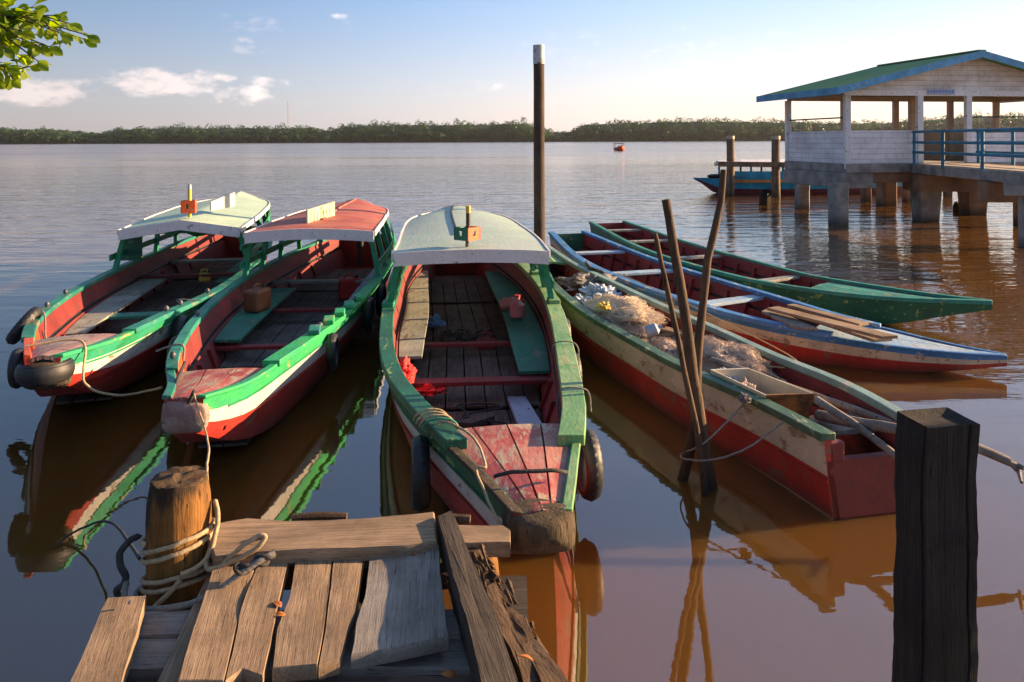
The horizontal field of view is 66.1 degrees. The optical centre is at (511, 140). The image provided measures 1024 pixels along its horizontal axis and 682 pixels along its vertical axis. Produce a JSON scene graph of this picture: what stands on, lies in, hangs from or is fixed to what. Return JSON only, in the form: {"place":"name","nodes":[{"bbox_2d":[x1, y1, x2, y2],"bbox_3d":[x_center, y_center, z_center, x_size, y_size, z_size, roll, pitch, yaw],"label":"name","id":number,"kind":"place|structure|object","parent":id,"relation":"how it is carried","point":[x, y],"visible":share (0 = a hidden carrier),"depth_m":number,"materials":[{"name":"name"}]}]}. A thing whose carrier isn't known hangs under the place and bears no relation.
{"place":"outdoors","nodes":[
{"label":"outdoors","id":0,"kind":"place"},
{"bbox_2d":[35,140,784,143],"bbox_3d":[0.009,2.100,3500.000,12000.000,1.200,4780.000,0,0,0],"label":"bank","id":1,"kind":"structure","parent":0,"point":[369,142],"depth_m":1110.00,"materials":[{"name":"plant"}]},
{"bbox_2d":[0,108,1023,143],"bbox_3d":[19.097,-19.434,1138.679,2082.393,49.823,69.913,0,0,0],"label":"mangrove forest","id":2,"kind":"object","parent":1,"relation":"on","point":[25,138],"visible":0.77,"depth_m":1119.73,"materials":[{"name":"green plant"}]},
{"bbox_2d":[0,118,1023,143],"bbox_3d":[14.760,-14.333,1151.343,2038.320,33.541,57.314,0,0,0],"label":"forest understory","id":3,"kind":"object","parent":1,"relation":"on","point":[983,120],"visible":0.37,"depth_m":1130.78,"materials":[{"name":"plant"}]},
{"bbox_2d":[477,332,496,350],"bbox_3d":[-0.270,2.134,8.367,0.200,0.194,0.140,0,0,-11],"label":"jerry can","id":4,"kind":"object","parent":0,"point":[490,337],"visible":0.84,"depth_m":8.32,"materials":[{"name":"red paint"}]},
{"bbox_2d":[0,141,1023,681],"bbox_3d":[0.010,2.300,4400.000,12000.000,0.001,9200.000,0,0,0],"label":"river water","id":5,"kind":"structure","parent":0,"point":[662,573],"depth_m":5.88,"materials":[{"name":"liquid"}]},
{"bbox_2d":[21,184,272,403],"bbox_3d":[-4.503,1.527,10.673,1.903,1.835,10.441,0,0,-9],"label":"river boat","id":6,"kind":"object","parent":5,"relation":"on","point":[118,319],"visible":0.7,"depth_m":10.05,"materials":[{"name":"green paint"}]},
{"bbox_2d":[7,347,23,388],"bbox_3d":[-3.673,1.693,5.851,0.075,0.298,0.299,0,0,-16],"label":"tyre fender","id":7,"kind":"object","parent":6,"relation":"attached to","point":[16,358],"visible":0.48,"depth_m":5.75,"materials":[{"name":"black rubber"}]},
{"bbox_2d":[5,306,42,344],"bbox_3d":[-4.494,1.705,7.251,0.099,0.394,0.394,39,-9,-12],"label":"tyre fender","id":8,"kind":"object","parent":6,"relation":"hanging from","point":[13,336],"visible":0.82,"depth_m":7.11,"materials":[{"name":"black rubber"}]},
{"bbox_2d":[14,357,74,386],"bbox_3d":[-3.359,1.659,5.639,0.379,0.134,0.299,0,0,-16],"label":"tyre fender","id":9,"kind":"object","parent":6,"relation":"attached to","point":[26,376],"visible":0.91,"depth_m":5.53,"materials":[{"name":"black rubber"}]},
{"bbox_2d":[43,311,46,337],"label":"hanging rope","id":10,"kind":"object","parent":6,"relation":"hanging from","point":[44,314],"visible":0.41,"depth_m":7.36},
{"bbox_2d":[24,338,161,396],"bbox_3d":[-2.940,1.710,5.812,1.336,0.424,0.426,0,0,21],"label":"mooring rope","id":11,"kind":"object","parent":6,"relation":"attached to","point":[83,372],"visible":1,"depth_m":5.87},
{"bbox_2d":[171,315,188,338],"bbox_3d":[-3.288,1.961,7.816,0.113,0.448,0.448,0,0,-13],"label":"tyre fender","id":12,"kind":"object","parent":6,"relation":"hanging from","point":[180,322],"visible":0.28,"depth_m":7.69,"materials":[{"name":"black rubber"}]},
{"bbox_2d":[198,269,211,281],"bbox_3d":[-4.577,2.007,11.717,0.180,0.185,0.130,0,0,-29],"label":"jerry can","id":13,"kind":"object","parent":6,"relation":"in","point":[203,279],"visible":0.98,"depth_m":11.68,"materials":[{"name":"yellow plastic"}]},
{"bbox_2d":[145,465,211,609],"bbox_3d":[-1.266,2.034,3.001,0.240,1.543,0.239,0,0,0],"label":"mooring bollard","id":14,"kind":"object","parent":5,"relation":"in","point":[178,505],"visible":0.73,"depth_m":2.91,"materials":[{"name":"wood"}]},
{"bbox_2d":[54,520,141,560],"bbox_3d":[-1.946,1.963,3.800,0.275,0.762,1.950,0,0,-41],"label":"mooring rope","id":15,"kind":"object","parent":14,"relation":"attached to","point":[132,547],"visible":0.94,"depth_m":4.15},
{"bbox_2d":[113,533,141,596],"bbox_3d":[-1.450,1.681,2.977,0.064,0.358,0.107,0,0,17],"label":"rope bundle","id":16,"kind":"object","parent":14,"relation":"hanging from","point":[122,568],"visible":0.73,"depth_m":2.94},
{"bbox_2d":[133,585,146,605],"bbox_3d":[-1.279,1.745,2.999,0.306,0.102,0.317,0,0,0],"label":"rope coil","id":17,"kind":"object","parent":14,"relation":"attached to","point":[137,592],"visible":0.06,"depth_m":2.97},
{"bbox_2d":[152,579,181,605],"bbox_3d":[-1.309,1.727,2.852,0.215,0.263,0.054,0,0,0],"label":"rope strand","id":18,"kind":"object","parent":14,"relation":"attached to","point":[167,594],"visible":0.36,"depth_m":2.84},
{"bbox_2d":[139,562,212,594],"bbox_3d":[-1.267,1.657,3.001,0.285,0.136,0.292,0,0,0],"label":"rope coil","id":19,"kind":"object","parent":14,"relation":"attached to","point":[142,589],"visible":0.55,"depth_m":2.88,"materials":[{"name":"fabric"}]},
{"bbox_2d":[139,517,214,565],"bbox_3d":[-1.270,1.532,3.000,0.279,0.154,0.282,0,0,0],"label":"rope coil","id":20,"kind":"object","parent":14,"relation":"attached to","point":[144,552],"visible":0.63,"depth_m":2.89,"materials":[{"name":"fabric"}]},
{"bbox_2d":[193,393,209,478],"bbox_3d":[-1.543,1.534,3.956,0.063,0.229,1.983,0,0,-24],"label":"mooring rope","id":21,"kind":"object","parent":14,"relation":"attached to","point":[207,440],"visible":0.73,"depth_m":4.38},
{"bbox_2d":[161,199,395,447],"bbox_3d":[-2.550,1.663,9.620,1.920,1.547,9.610,0,0,0],"label":"river boat","id":22,"kind":"object","parent":5,"relation":"on","point":[247,376],"visible":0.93,"depth_m":8.34,"materials":[{"name":"green paint"}]},
{"bbox_2d":[156,343,184,361],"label":"hanging rope","id":23,"kind":"object","parent":22,"relation":"hanging from","point":[183,346],"visible":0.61,"depth_m":6.25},
{"bbox_2d":[166,335,177,358],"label":"tyre fender","id":24,"kind":"object","parent":22,"relation":"attached to","point":[172,340],"visible":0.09,"depth_m":6.77,"materials":[{"name":"black rubber"}]},
{"bbox_2d":[175,361,195,404],"bbox_3d":[-2.206,1.617,5.255,0.114,0.154,0.966,0,0,-26],"label":"mooring rope","id":25,"kind":"object","parent":22,"relation":"on","point":[190,398],"visible":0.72,"depth_m":5.35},
{"bbox_2d":[244,283,270,311],"bbox_3d":[-3.005,1.845,9.289,0.200,0.315,0.300,0,0,16],"label":"jerry can","id":26,"kind":"object","parent":22,"relation":"on","point":[257,299],"visible":1,"depth_m":9.17,"materials":[{"name":"orange plastic"}]},
{"bbox_2d":[326,332,338,370],"bbox_3d":[-1.634,1.920,7.154,0.086,0.340,0.340,0,0,-6],"label":"tyre fender","id":27,"kind":"object","parent":22,"relation":"attached to","point":[332,350],"visible":1,"depth_m":7.04,"materials":[{"name":"black rubber"}]},
{"bbox_2d":[338,274,360,299],"bbox_3d":[-2.302,2.065,11.155,0.300,0.349,0.200,0,0,-23],"label":"jerry can","id":28,"kind":"object","parent":22,"relation":"on","point":[348,287],"visible":0.88,"depth_m":11.06,"materials":[{"name":"red plastic"}]},
{"bbox_2d":[356,241,363,265],"bbox_3d":[-2.623,1.692,13.482,0.340,0.938,0.593,0,0,0],"label":"outboard motor","id":29,"kind":"object","parent":22,"relation":"attached to","point":[359,245],"visible":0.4,"depth_m":13.49,"materials":[{"name":"metal"}]},
{"bbox_2d":[363,297,373,332],"bbox_3d":[-1.593,1.935,8.732,0.099,0.394,0.394,0,0,-5],"label":"tyre fender","id":30,"kind":"object","parent":22,"relation":"attached to","point":[368,315],"visible":0.98,"depth_m":8.58,"materials":[{"name":"black rubber"}]},
{"bbox_2d":[376,284,385,316],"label":"tyre fender","id":31,"kind":"object","parent":22,"relation":"hanging from","point":[381,293],"visible":0.75,"depth_m":9.52,"materials":[{"name":"black rubber"}]},
{"bbox_2d":[70,512,527,681],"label":"wooden jetty","id":32,"kind":"object","parent":5,"relation":"in","point":[382,614],"visible":0.91,"depth_m":2.59,"materials":[{"name":"brown wood"}]},
{"bbox_2d":[121,549,275,610],"bbox_3d":[-1.158,1.565,2.794,0.619,0.209,0.171,0,0,11],"label":"rope end","id":33,"kind":"object","parent":32,"relation":"on","point":[190,603],"visible":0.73,"depth_m":2.74,"materials":[{"name":"fabric"}]},
{"bbox_2d":[233,553,275,575],"bbox_3d":[-0.910,1.497,2.784,0.148,0.058,0.050,0,0,-24],"label":"rope knot","id":34,"kind":"object","parent":33,"relation":"attached to","point":[238,567],"visible":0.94,"depth_m":2.77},
{"bbox_2d":[180,499,267,576],"bbox_3d":[-1.053,1.484,2.894,0.279,0.214,0.183,0,0,23],"label":"rope knot","id":35,"kind":"object","parent":32,"relation":"on","point":[227,560],"visible":0.99,"depth_m":2.89,"materials":[{"name":"fabric"}]},
{"bbox_2d":[272,601,281,606],"bbox_3d":[-0.787,1.549,2.629,0.040,0.012,0.036,0,0,0],"label":"fallen leaf","id":36,"kind":"object","parent":32,"relation":"on","point":[278,603],"visible":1,"depth_m":2.63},
{"bbox_2d":[275,611,284,615],"bbox_3d":[-0.769,1.557,2.578,0.052,0.013,0.026,0,0,0],"label":"fallen leaf","id":37,"kind":"object","parent":32,"relation":"on","point":[279,613],"visible":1,"depth_m":2.58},
{"bbox_2d":[292,512,347,520],"bbox_3d":[-0.817,1.601,3.341,0.229,0.046,0.044,0,0,-3],"label":"driftwood stick","id":38,"kind":"object","parent":32,"relation":"on","point":[312,516],"visible":0.65,"depth_m":3.33,"materials":[{"name":"brown wood"}]},
{"bbox_2d":[440,669,456,677],"bbox_3d":[-0.192,1.613,2.376,0.050,0.018,0.026,0,0,0],"label":"fallen leaf","id":39,"kind":"object","parent":32,"relation":"on","point":[449,673],"visible":1,"depth_m":2.38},
{"bbox_2d":[453,513,470,524],"bbox_3d":[-0.214,1.601,3.325,0.077,0.043,0.043,0,0,6],"label":"driftwood stick","id":40,"kind":"object","parent":32,"relation":"on","point":[463,519],"visible":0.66,"depth_m":3.31,"materials":[{"name":"brown wood"}]},
{"bbox_2d":[437,511,517,681],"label":"edge timber","id":41,"kind":"object","parent":32,"relation":"on","point":[485,649],"visible":0.99,"depth_m":2.50,"materials":[{"name":"brown wood"}]},
{"bbox_2d":[468,543,567,681],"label":"rotten log","id":42,"kind":"object","parent":32,"relation":"on","point":[518,638],"visible":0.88,"depth_m":2.50,"materials":[{"name":"brown wood"}]},
{"bbox_2d":[516,654,532,660],"bbox_3d":[0.037,1.504,2.289,0.050,0.018,0.026,0,0,0],"label":"fallen leaf","id":43,"kind":"object","parent":42,"relation":"on","point":[525,656],"visible":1,"depth_m":2.29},
{"bbox_2d":[379,205,585,554],"bbox_3d":[-0.412,1.560,8.342,1.892,1.731,10.222,0,0,-5],"label":"river boat","id":44,"kind":"object","parent":5,"relation":"on","point":[447,249],"visible":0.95,"depth_m":6.99,"materials":[{"name":"green paint"}]},
{"bbox_2d":[400,356,416,383],"bbox_3d":[-0.899,1.906,6.544,0.216,0.196,0.515,0,0,0],"label":"red cloth","id":45,"kind":"object","parent":44,"relation":"on","point":[409,370],"visible":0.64,"depth_m":6.51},
{"bbox_2d":[411,435,430,512],"bbox_3d":[-0.528,1.917,4.534,0.104,0.415,0.415,0,0,-8],"label":"tyre fender","id":46,"kind":"object","parent":44,"relation":"attached to","point":[420,477],"visible":1,"depth_m":4.37,"materials":[{"name":"black rubber"}]},
{"bbox_2d":[413,408,447,420],"bbox_3d":[-0.476,1.608,4.623,0.212,0.067,0.015,0,0,-9],"label":"rail lashing","id":47,"kind":"object","parent":44,"relation":"attached to","point":[422,411],"visible":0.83,"depth_m":4.62,"materials":[{"name":"beige fabric"}]},
{"bbox_2d":[415,383,447,395],"bbox_3d":[-0.731,2.088,6.658,0.358,0.089,0.224,0,0,17],"label":"red cloth","id":48,"kind":"object","parent":44,"relation":"hanging from","point":[427,389],"visible":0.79,"depth_m":6.60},
{"bbox_2d":[416,411,451,423],"bbox_3d":[-0.454,1.605,4.566,0.212,0.069,0.015,0,0,-8],"label":"rail lashing","id":49,"kind":"object","parent":44,"relation":"attached to","point":[424,414],"visible":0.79,"depth_m":4.56,"materials":[{"name":"beige fabric"}]},
{"bbox_2d":[427,313,445,326],"bbox_3d":[-0.923,2.116,9.319,0.282,0.136,0.272,0,0,37],"label":"blue cloth","id":50,"kind":"object","parent":44,"relation":"on","point":[435,320],"visible":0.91,"depth_m":9.26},
{"bbox_2d":[419,414,454,426],"bbox_3d":[-0.430,1.603,4.508,0.208,0.067,0.015,0,0,-9],"label":"rail lashing","id":51,"kind":"object","parent":44,"relation":"attached to","point":[429,416],"visible":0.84,"depth_m":4.50,"materials":[{"name":"beige fabric"}]},
{"bbox_2d":[421,417,458,429],"bbox_3d":[-0.406,1.600,4.451,0.213,0.068,0.015,0,0,-9],"label":"rail lashing","id":52,"kind":"object","parent":44,"relation":"attached to","point":[437,418],"visible":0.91,"depth_m":4.45,"materials":[{"name":"fabric"}]},
{"bbox_2d":[436,328,492,341],"bbox_3d":[-0.503,2.177,8.708,0.629,0.126,0.487,0,0,0],"label":"anchor chain","id":53,"kind":"object","parent":44,"relation":"on","point":[448,335],"visible":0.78,"depth_m":8.71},
{"bbox_2d":[430,420,500,524],"bbox_3d":[-0.195,1.659,3.798,0.195,0.194,1.364,0,0,-15],"label":"mooring rope","id":54,"kind":"object","parent":44,"relation":"attached to","point":[476,470],"visible":0.64,"depth_m":3.78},
{"bbox_2d":[456,412,494,427],"bbox_3d":[-0.270,2.181,6.112,0.351,0.040,0.112,0,0,-39],"label":"loose board","id":55,"kind":"object","parent":44,"relation":"on","point":[476,421],"visible":0.79,"depth_m":6.09,"materials":[{"name":"brown wood"}]},
{"bbox_2d":[453,402,504,426],"bbox_3d":[-0.280,2.181,6.217,0.459,0.021,0.613,0,0,0],"label":"cord","id":56,"kind":"object","parent":44,"relation":"on","point":[465,415],"visible":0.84,"depth_m":6.36,"materials":[{"name":"fabric"}]},
{"bbox_2d":[499,297,524,310],"bbox_3d":[0.001,1.921,9.249,0.299,0.167,0.139,0,0,0],"label":"float bottle","id":57,"kind":"object","parent":44,"relation":"on","point":[505,303],"visible":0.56,"depth_m":9.20,"materials":[{"name":"pink plastic"}]},
{"bbox_2d":[510,294,524,317],"bbox_3d":[0.061,1.849,8.798,0.169,0.242,0.169,0,0,0],"label":"float bottle","id":58,"kind":"object","parent":44,"relation":"on","point":[517,307],"visible":1,"depth_m":8.73,"materials":[{"name":"pink plastic"}]},
{"bbox_2d":[507,396,541,427],"bbox_3d":[0.097,2.192,6.356,0.185,0.035,0.693,0,0,-8],"label":"loose board","id":59,"kind":"object","parent":44,"relation":"on","point":[522,410],"visible":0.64,"depth_m":6.33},
{"bbox_2d":[493,468,567,477],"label":"bow rope","id":60,"kind":"object","parent":44,"relation":"on","point":[526,471],"visible":1,"depth_m":3.62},
{"bbox_2d":[551,341,578,364],"bbox_3d":[0.435,1.731,6.409,0.229,0.209,0.050,0,0,0],"label":"rail lashing","id":61,"kind":"object","parent":44,"relation":"attached to","point":[558,342],"visible":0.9,"depth_m":6.40,"materials":[{"name":"beige fabric"}]},
{"bbox_2d":[557,386,591,416],"bbox_3d":[0.401,1.685,5.066,0.229,0.209,0.054,0,0,0],"label":"rail lashing","id":62,"kind":"object","parent":44,"relation":"attached to","point":[560,390],"visible":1,"depth_m":5.06,"materials":[{"name":"beige fabric"}]},
{"bbox_2d":[576,353,582,380],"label":"tyre fender","id":63,"kind":"object","parent":44,"relation":"attached to","point":[579,363],"visible":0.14,"depth_m":6.29,"materials":[{"name":"black rubber"}]},
{"bbox_2d":[577,428,603,501],"bbox_3d":[0.459,1.956,4.753,0.104,0.415,0.415,0,0,-9],"label":"tyre fender","id":64,"kind":"object","parent":44,"relation":"hanging from","point":[590,477],"visible":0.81,"depth_m":4.61,"materials":[{"name":"black rubber"}]},
{"bbox_2d":[486,557,499,583],"bbox_3d":[-0.125,2.284,3.191,0.155,1.232,0.155,0,0,0],"label":"jetty pile","id":65,"kind":"object","parent":5,"relation":"in","point":[494,560],"visible":0.05,"depth_m":3.17,"materials":[{"name":"brown wood"}]},
{"bbox_2d":[533,44,544,268],"bbox_3d":[0.457,0.862,12.995,0.199,4.872,0.195,0,0,0],"label":"mooring pole","id":66,"kind":"object","parent":5,"relation":"in","point":[539,157],"visible":0.71,"depth_m":12.92,"materials":[{"name":"brown wood"}]},
{"bbox_2d":[613,143,624,150],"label":"boat","id":67,"kind":"object","parent":5,"relation":"on","point":[620,148],"visible":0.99,"depth_m":168.72,"materials":[{"name":"orange paint"}]},
{"bbox_2d":[653,233,708,495],"bbox_3d":[1.152,1.769,5.122,0.451,2.331,0.070,0,0,14],"label":"mooring stick","id":68,"kind":"object","parent":5,"relation":"in","point":[701,465],"visible":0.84,"depth_m":5.12,"materials":[{"name":"brown wood"}]},
{"bbox_2d":[685,403,744,452],"bbox_3d":[1.404,1.936,5.233,0.469,0.296,0.185,0,0,-17],"label":"mooring rope","id":69,"kind":"object","parent":68,"relation":"attached to","point":[726,422],"visible":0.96,"depth_m":5.20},
{"bbox_2d":[662,199,716,490],"bbox_3d":[1.243,1.695,5.253,0.525,2.593,0.131,0,0,31],"label":"mooring stick","id":70,"kind":"object","parent":5,"relation":"in","point":[688,344],"visible":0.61,"depth_m":5.28,"materials":[{"name":"brown wood"}]},
{"bbox_2d":[678,169,726,481],"bbox_3d":[1.244,1.607,5.388,0.637,2.804,0.126,0,0,-30],"label":"mooring stick","id":71,"kind":"object","parent":5,"relation":"in","point":[684,470],"visible":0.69,"depth_m":5.45,"materials":[{"name":"brown wood"}]},
{"bbox_2d":[680,421,784,461],"bbox_3d":[1.379,1.968,5.118,0.670,0.358,0.350,0,0,43],"label":"mooring rope","id":72,"kind":"object","parent":71,"relation":"attached to","point":[758,440],"visible":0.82,"depth_m":4.98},
{"bbox_2d":[535,246,902,520],"bbox_3d":[1.160,2.014,8.442,1.019,0.768,7.638,0,0,-16],"label":"fishing canoe","id":73,"kind":"object","parent":5,"relation":"on","point":[833,472],"visible":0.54,"depth_m":5.61,"materials":[{"name":"beige paint"}]},
{"bbox_2d":[573,293,596,305],"bbox_3d":[0.816,1.821,8.903,0.361,0.151,0.501,0,0,0],"label":"blue tarp","id":74,"kind":"object","parent":73,"relation":"in","point":[579,298],"visible":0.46,"depth_m":8.87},
{"bbox_2d":[554,272,616,290],"bbox_3d":[0.981,1.787,10.130,0.812,0.177,0.658,0,0,-20],"label":"grey cloth","id":75,"kind":"object","parent":73,"relation":"in","point":[578,280],"visible":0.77,"depth_m":10.02,"materials":[{"name":"fabric"}]},
{"bbox_2d":[585,261,604,282],"bbox_3d":[1.116,1.741,10.397,0.191,0.148,0.975,0,0,-10],"label":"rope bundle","id":76,"kind":"object","parent":73,"relation":"on","point":[593,268],"visible":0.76,"depth_m":10.36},
{"bbox_2d":[578,282,622,298],"bbox_3d":[1.053,1.770,9.271,0.552,0.172,0.791,0,0,0],"label":"blue tarp","id":77,"kind":"object","parent":73,"relation":"in","point":[591,289],"visible":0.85,"depth_m":9.23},
{"bbox_2d":[581,292,666,338],"bbox_3d":[1.170,1.763,8.198,0.717,0.288,1.411,0,0,-12],"label":"fishing net","id":78,"kind":"object","parent":73,"relation":"in","point":[631,315],"visible":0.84,"depth_m":7.93,"materials":[{"name":"beige fabric"}]},
{"bbox_2d":[596,301,610,309],"bbox_3d":[0.941,1.686,8.071,0.164,0.061,0.228,0,0,10],"label":"yellow rag","id":79,"kind":"object","parent":78,"relation":"on","point":[602,305],"visible":1,"depth_m":8.01,"materials":[{"name":"fabric"}]},
{"bbox_2d":[641,334,682,358],"bbox_3d":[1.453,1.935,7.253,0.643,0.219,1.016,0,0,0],"label":"fishing net","id":80,"kind":"object","parent":73,"relation":"in","point":[666,345],"visible":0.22,"depth_m":7.23,"materials":[{"name":"beige fabric"}]},
{"bbox_2d":[644,323,664,337],"bbox_3d":[1.321,1.756,7.274,0.190,0.133,0.110,0,0,0],"label":"float bottle","id":81,"kind":"object","parent":80,"relation":"on","point":[652,329],"visible":1,"depth_m":7.23,"materials":[{"name":"white plastic"}]},
{"bbox_2d":[660,326,721,340],"bbox_3d":[1.706,1.848,7.458,0.150,0.030,0.722,0,0,-39],"label":"wooden batten","id":82,"kind":"object","parent":73,"relation":"on","point":[668,330],"visible":0.37,"depth_m":7.59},
{"bbox_2d":[616,273,795,367],"bbox_3d":[1.902,1.830,8.518,0.404,0.093,4.417,0,0,-8],"label":"rope","id":83,"kind":"object","parent":73,"relation":"attached to","point":[725,322],"visible":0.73,"depth_m":7.57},
{"bbox_2d":[710,366,737,380],"bbox_3d":[1.642,1.823,6.063,0.252,0.139,0.545,0,0,0],"label":"grey cloth","id":84,"kind":"object","parent":73,"relation":"in","point":[735,378],"visible":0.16,"depth_m":5.97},
{"bbox_2d":[682,334,775,376],"bbox_3d":[1.847,1.810,6.680,0.658,0.267,1.162,0,0,-26],"label":"fishing net","id":85,"kind":"object","parent":73,"relation":"in","point":[717,348],"visible":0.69,"depth_m":6.53,"materials":[{"name":"grey fabric"}]},
{"bbox_2d":[693,336,786,381],"bbox_3d":[1.852,1.833,6.605,0.095,0.112,1.156,0,0,-25],"label":"wooden pole","id":86,"kind":"object","parent":85,"relation":"on","point":[774,375],"visible":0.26,"depth_m":6.19,"materials":[{"name":"brown wood"}]},
{"bbox_2d":[737,392,751,402],"bbox_3d":[1.589,1.746,5.358,0.103,0.054,0.135,0,0,0],"label":"rope knot","id":87,"kind":"object","parent":73,"relation":"attached to","point":[743,398],"visible":1,"depth_m":5.34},
{"bbox_2d":[710,368,814,418],"bbox_3d":[1.797,1.905,5.700,0.333,0.325,0.747,0,0,-20],"label":"open box","id":88,"kind":"object","parent":73,"relation":"in","point":[797,400],"visible":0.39,"depth_m":5.66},
{"bbox_2d":[741,377,755,389],"bbox_3d":[1.710,1.804,5.716,0.153,0.118,0.376,0,0,0],"label":"brown cloth","id":89,"kind":"object","parent":88,"relation":"on","point":[751,385],"visible":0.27,"depth_m":5.73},
{"bbox_2d":[710,357,896,422],"bbox_3d":[2.089,1.820,5.774,0.108,0.102,1.604,0,0,-33],"label":"wooden pole","id":90,"kind":"object","parent":73,"relation":"on","point":[853,409],"visible":0.49,"depth_m":5.44,"materials":[{"name":"brown wood"}]},
{"bbox_2d":[814,396,894,458],"bbox_3d":[2.175,1.826,5.002,0.083,0.233,0.596,0,0,-31],"label":"wooden pole","id":91,"kind":"object","parent":73,"relation":"on","point":[853,423],"visible":0.94,"depth_m":4.96,"materials":[{"name":"grey wood"}]},
{"bbox_2d":[814,410,1023,483],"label":"wooden pole","id":92,"kind":"object","parent":73,"relation":"on","point":[889,427],"visible":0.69,"depth_m":4.81,"materials":[{"name":"grey wood"}]},
{"bbox_2d":[726,136,734,195],"bbox_3d":[8.975,1.538,32.316,0.340,3.455,0.348,0,0,0],"label":"mooring pile","id":93,"kind":"object","parent":5,"relation":"in","point":[730,174],"visible":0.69,"depth_m":32.18,"materials":[{"name":"beige paint"}]},
{"bbox_2d":[759,189,770,204],"bbox_3d":[8.978,2.357,27.866,0.426,1.331,1.506,0,0,17],"label":"pile stump","id":94,"kind":"object","parent":5,"relation":"in","point":[764,196],"visible":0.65,"depth_m":27.30,"materials":[{"name":"brown wood"}]},
{"bbox_2d":[771,136,780,196],"bbox_3d":[10.521,1.540,31.331,0.362,3.433,0.357,0,0,0],"label":"mooring pile","id":95,"kind":"object","parent":5,"relation":"in","point":[775,152],"visible":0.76,"depth_m":31.20,"materials":[{"name":"beige paint"}]},
{"bbox_2d":[718,161,784,166],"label":"wooden beam","id":96,"kind":"structure","parent":95,"relation":"attached to","point":[750,164],"depth_m":31.10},
{"bbox_2d":[548,230,1006,372],"bbox_3d":[2.226,2.020,10.702,1.855,0.747,7.863,0,0,-27],"label":"long canoe","id":97,"kind":"object","parent":5,"relation":"on","point":[740,306],"visible":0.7,"depth_m":8.42,"materials":[{"name":"blue paint"}]},
{"bbox_2d":[761,309,817,330],"bbox_3d":[2.890,1.893,8.345,0.198,0.030,0.969,0,0,-9],"label":"loose plank","id":98,"kind":"object","parent":97,"relation":"on","point":[792,322],"visible":0.8,"depth_m":8.20,"materials":[{"name":"grey wood"}]},
{"bbox_2d":[767,306,897,338],"bbox_3d":[3.183,1.832,7.940,0.174,0.030,1.473,0,0,-27],"label":"loose plank","id":99,"kind":"object","parent":98,"relation":"on","point":[835,323],"visible":1,"depth_m":7.84,"materials":[{"name":"brown wood"}]},
{"bbox_2d":[818,323,891,341],"bbox_3d":[3.383,1.901,7.878,0.219,0.030,0.864,0,0,-20],"label":"loose plank","id":100,"kind":"object","parent":97,"relation":"on","point":[869,338],"visible":0.46,"depth_m":7.60,"materials":[{"name":"brown wood"}]},
{"bbox_2d":[787,304,868,325],"bbox_3d":[3.323,1.841,8.326,0.146,0.030,1.016,0,0,-23],"label":"loose plank","id":101,"kind":"object","parent":100,"relation":"on","point":[829,315],"visible":0.89,"depth_m":8.25,"materials":[{"name":"brown wood"}]},
{"bbox_2d":[589,220,992,323],"bbox_3d":[3.207,2.018,12.498,1.796,0.742,7.912,0,0,-26],"label":"long canoe","id":102,"kind":"object","parent":5,"relation":"on","point":[881,304],"visible":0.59,"depth_m":10.27,"materials":[{"name":"green paint"}]},
{"bbox_2d":[694,159,901,193],"bbox_3d":[12.271,1.599,33.575,9.005,1.600,1.950,0,0,0],"label":"covered boat","id":103,"kind":"object","parent":5,"relation":"on","point":[751,182],"visible":0.34,"depth_m":32.86,"materials":[{"name":"blue paint"}]},
{"bbox_2d":[756,50,1023,225],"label":"pavilion","id":104,"kind":"structure","parent":5,"relation":"in","point":[842,162],"depth_m":22.14,"materials":[{"name":"wood"}]},
{"bbox_2d":[892,407,979,681],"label":"square post","id":105,"kind":"object","parent":5,"relation":"in","point":[935,627],"visible":1,"depth_m":2.16,"materials":[{"name":"brown wood"}]},
{"bbox_2d":[953,201,958,212],"bbox_3d":[14.121,2.426,24.891,0.310,1.078,1.409,0,0,29],"label":"pile stump","id":106,"kind":"object","parent":5,"relation":"in","point":[955,207],"visible":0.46,"depth_m":24.37,"materials":[{"name":"brown wood"}]},
{"bbox_2d":[903,127,1023,247],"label":"walkway","id":107,"kind":"structure","parent":5,"relation":"in","point":[978,186],"depth_m":19.86,"materials":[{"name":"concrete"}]},
{"bbox_2d":[0,0,1023,132],"label":"sky","id":108,"kind":"structure","parent":0,"point":[155,63],"materials":[{"name":"blue"}]},
{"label":"near bank","id":109,"kind":"structure","parent":0,"visible":0},
{"bbox_2d":[0,0,100,89],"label":"shade tree","id":110,"kind":"object","parent":109,"relation":"on","point":[22,18],"visible":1,"depth_m":2.99,"materials":[{"name":"green plant"}]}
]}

